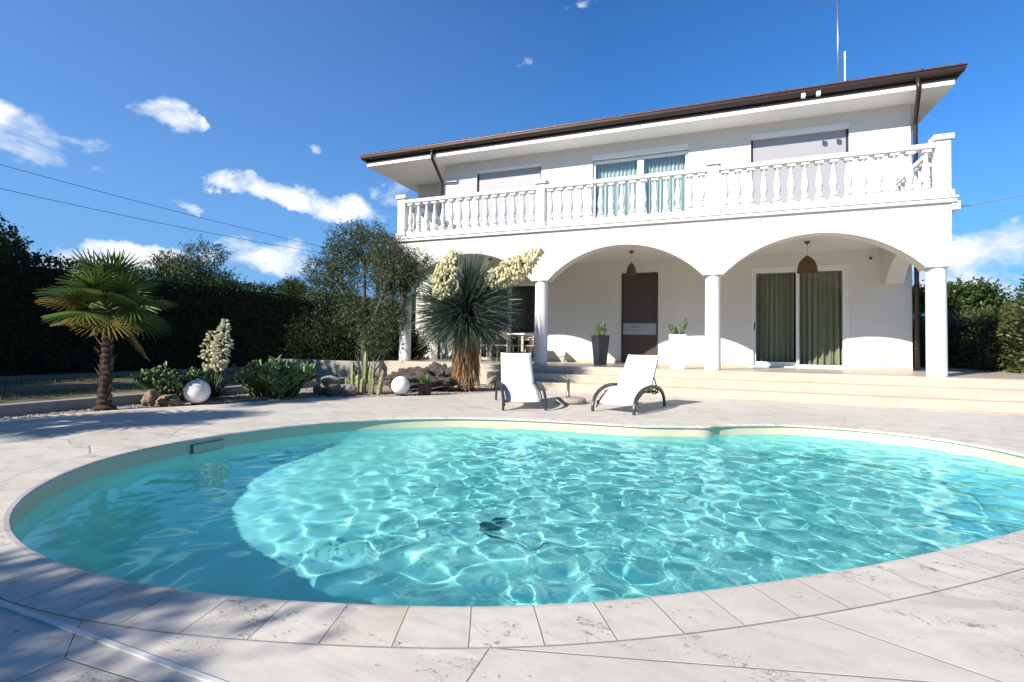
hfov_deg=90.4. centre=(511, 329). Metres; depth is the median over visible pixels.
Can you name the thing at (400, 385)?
globe lamp
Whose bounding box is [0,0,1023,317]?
sky
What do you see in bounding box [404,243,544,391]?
tall yucca
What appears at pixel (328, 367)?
retaining wall
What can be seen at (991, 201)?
overhead cable
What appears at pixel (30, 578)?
pool coping
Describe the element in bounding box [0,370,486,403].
ground
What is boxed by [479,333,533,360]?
dining table
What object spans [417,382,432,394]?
plant pot
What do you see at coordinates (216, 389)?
flowering yucca
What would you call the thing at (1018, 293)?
broadleaf tree
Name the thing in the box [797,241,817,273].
pendant lamp
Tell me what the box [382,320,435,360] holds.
shrub
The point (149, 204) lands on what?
overhead cable
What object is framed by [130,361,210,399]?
prickly pear
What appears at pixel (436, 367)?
boulder
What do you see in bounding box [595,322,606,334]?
potted cactus
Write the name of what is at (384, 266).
olive tree
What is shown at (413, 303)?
dark tree
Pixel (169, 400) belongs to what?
rock
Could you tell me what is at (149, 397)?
rock
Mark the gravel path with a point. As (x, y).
(52, 376)
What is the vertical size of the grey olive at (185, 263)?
5.716 m
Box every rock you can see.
[141,389,160,405]
[155,394,180,406]
[313,384,325,393]
[316,375,340,385]
[325,382,341,394]
[341,384,356,395]
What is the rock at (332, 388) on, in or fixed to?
on the gravel bed
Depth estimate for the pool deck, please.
1.66 m
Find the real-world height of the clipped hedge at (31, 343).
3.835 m
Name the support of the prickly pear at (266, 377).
on the gravel bed
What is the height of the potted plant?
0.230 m
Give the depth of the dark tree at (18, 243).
16.68 m
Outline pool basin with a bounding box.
[11,419,1023,526]
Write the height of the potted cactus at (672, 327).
0.418 m
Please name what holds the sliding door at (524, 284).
in the villa
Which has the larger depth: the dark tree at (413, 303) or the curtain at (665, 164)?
the dark tree at (413, 303)
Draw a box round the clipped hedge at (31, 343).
[0,241,415,375]
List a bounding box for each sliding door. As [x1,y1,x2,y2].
[482,283,534,360]
[751,264,848,368]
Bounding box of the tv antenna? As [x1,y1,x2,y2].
[817,0,845,81]
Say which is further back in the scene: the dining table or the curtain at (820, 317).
the dining table
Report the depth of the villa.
11.98 m
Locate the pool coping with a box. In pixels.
[0,415,1023,648]
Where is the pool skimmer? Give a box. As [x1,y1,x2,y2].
[190,439,223,452]
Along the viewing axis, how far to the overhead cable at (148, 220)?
31.56 m
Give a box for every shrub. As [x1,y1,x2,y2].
[279,302,358,359]
[310,307,381,361]
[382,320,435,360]
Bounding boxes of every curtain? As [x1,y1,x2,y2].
[482,287,507,357]
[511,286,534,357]
[596,160,636,217]
[644,155,684,213]
[756,272,794,361]
[800,271,842,365]
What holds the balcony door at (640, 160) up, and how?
in the villa
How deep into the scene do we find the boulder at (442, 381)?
10.26 m
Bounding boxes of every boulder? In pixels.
[384,366,456,391]
[428,361,456,384]
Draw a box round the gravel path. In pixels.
[0,366,250,381]
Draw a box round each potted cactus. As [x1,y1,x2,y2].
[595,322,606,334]
[669,318,687,333]
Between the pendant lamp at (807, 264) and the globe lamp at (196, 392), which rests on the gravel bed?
the globe lamp at (196, 392)
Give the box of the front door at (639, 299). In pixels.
[621,272,657,363]
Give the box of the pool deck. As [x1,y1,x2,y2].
[0,390,1023,681]
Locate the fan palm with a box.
[32,248,178,410]
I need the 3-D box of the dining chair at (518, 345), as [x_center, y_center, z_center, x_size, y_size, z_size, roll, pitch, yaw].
[0.340,0.485,14.735,0.564,0.844,0.571,0,-2,22]
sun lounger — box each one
[495,352,546,409]
[591,354,665,414]
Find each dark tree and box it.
[0,211,40,265]
[411,290,415,315]
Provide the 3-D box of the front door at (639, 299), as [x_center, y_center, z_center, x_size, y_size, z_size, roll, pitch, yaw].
[3.466,-0.311,13.835,1.076,2.469,0.220,0,-2,22]
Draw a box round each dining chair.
[489,330,513,361]
[513,332,533,358]
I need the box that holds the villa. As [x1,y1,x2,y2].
[360,62,1023,413]
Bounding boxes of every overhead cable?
[0,164,330,248]
[0,188,320,252]
[961,194,1023,206]
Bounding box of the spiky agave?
[330,347,391,383]
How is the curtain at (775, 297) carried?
hanging from the villa
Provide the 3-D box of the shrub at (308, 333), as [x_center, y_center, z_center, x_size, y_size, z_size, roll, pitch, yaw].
[-6.262,0.533,16.962,3.268,2.849,2.297,0,-2,22]
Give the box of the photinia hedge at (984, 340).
[912,295,1023,373]
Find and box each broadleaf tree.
[912,274,1023,321]
[1008,275,1023,305]
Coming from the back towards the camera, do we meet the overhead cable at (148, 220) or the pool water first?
the overhead cable at (148, 220)
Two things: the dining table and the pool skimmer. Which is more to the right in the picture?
the dining table
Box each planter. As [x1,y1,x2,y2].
[591,335,609,364]
[669,334,686,368]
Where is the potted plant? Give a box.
[417,374,434,382]
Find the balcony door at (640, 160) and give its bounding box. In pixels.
[593,151,687,217]
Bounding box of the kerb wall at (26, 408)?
[0,375,377,416]
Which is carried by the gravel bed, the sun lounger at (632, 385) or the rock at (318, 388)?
the rock at (318, 388)
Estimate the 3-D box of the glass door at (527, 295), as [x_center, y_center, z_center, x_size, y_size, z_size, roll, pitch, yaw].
[0.498,-0.225,15.306,1.089,2.260,0.146,0,-2,22]
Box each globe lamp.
[183,380,210,404]
[391,376,409,395]
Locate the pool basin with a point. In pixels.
(63, 484)
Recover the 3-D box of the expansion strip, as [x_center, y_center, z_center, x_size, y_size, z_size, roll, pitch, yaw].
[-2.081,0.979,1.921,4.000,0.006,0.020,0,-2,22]
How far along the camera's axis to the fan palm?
6.81 m
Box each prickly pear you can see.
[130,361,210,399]
[229,354,316,398]
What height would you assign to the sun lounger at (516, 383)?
0.829 m
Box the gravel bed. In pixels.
[1,381,494,419]
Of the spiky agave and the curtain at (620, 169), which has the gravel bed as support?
the spiky agave
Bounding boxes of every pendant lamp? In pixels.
[626,250,635,275]
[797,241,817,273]
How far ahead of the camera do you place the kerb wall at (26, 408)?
6.89 m
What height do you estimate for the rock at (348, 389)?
0.204 m
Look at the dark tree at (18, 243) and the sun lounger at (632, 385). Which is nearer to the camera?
the sun lounger at (632, 385)
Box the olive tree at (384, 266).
[298,216,435,361]
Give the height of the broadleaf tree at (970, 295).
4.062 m
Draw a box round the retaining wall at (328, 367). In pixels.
[270,358,382,379]
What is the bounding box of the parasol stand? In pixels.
[556,379,585,403]
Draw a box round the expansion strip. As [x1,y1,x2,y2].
[0,600,226,681]
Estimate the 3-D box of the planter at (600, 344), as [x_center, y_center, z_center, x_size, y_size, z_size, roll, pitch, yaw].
[2.191,0.502,12.627,0.329,0.734,0.329,2,-2,-25]
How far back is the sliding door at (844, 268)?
12.43 m
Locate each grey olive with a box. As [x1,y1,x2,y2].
[135,234,244,288]
[271,275,310,295]
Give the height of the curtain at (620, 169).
2.440 m
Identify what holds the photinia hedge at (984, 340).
on the ground at (117, 381)
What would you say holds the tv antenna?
on the villa
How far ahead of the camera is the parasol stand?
8.35 m
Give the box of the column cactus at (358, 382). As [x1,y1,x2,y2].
[345,351,384,393]
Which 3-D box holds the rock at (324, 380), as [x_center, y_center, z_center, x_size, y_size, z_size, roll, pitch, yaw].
[-3.396,0.943,9.442,0.484,0.197,0.323,0,-2,22]
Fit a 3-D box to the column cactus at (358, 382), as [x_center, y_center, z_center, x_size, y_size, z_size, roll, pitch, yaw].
[-2.800,0.808,9.694,0.911,0.800,0.367,0,-2,22]
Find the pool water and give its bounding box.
[12,427,1023,606]
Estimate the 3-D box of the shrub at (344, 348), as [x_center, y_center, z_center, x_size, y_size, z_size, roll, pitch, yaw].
[-4.896,0.450,15.476,2.622,2.177,1.806,0,-2,22]
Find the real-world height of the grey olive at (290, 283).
4.855 m
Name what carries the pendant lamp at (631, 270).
hanging from the villa
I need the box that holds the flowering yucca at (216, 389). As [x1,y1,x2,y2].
[180,319,243,400]
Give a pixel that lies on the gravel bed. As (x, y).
(135, 406)
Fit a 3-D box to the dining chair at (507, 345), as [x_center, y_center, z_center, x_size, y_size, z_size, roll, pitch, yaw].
[-0.268,0.430,13.210,0.564,0.844,0.571,0,-2,22]
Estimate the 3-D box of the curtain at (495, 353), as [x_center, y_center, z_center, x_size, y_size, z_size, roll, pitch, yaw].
[-0.536,-0.227,15.719,1.080,2.260,0.146,0,-2,22]
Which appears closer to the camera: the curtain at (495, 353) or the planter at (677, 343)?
the planter at (677, 343)

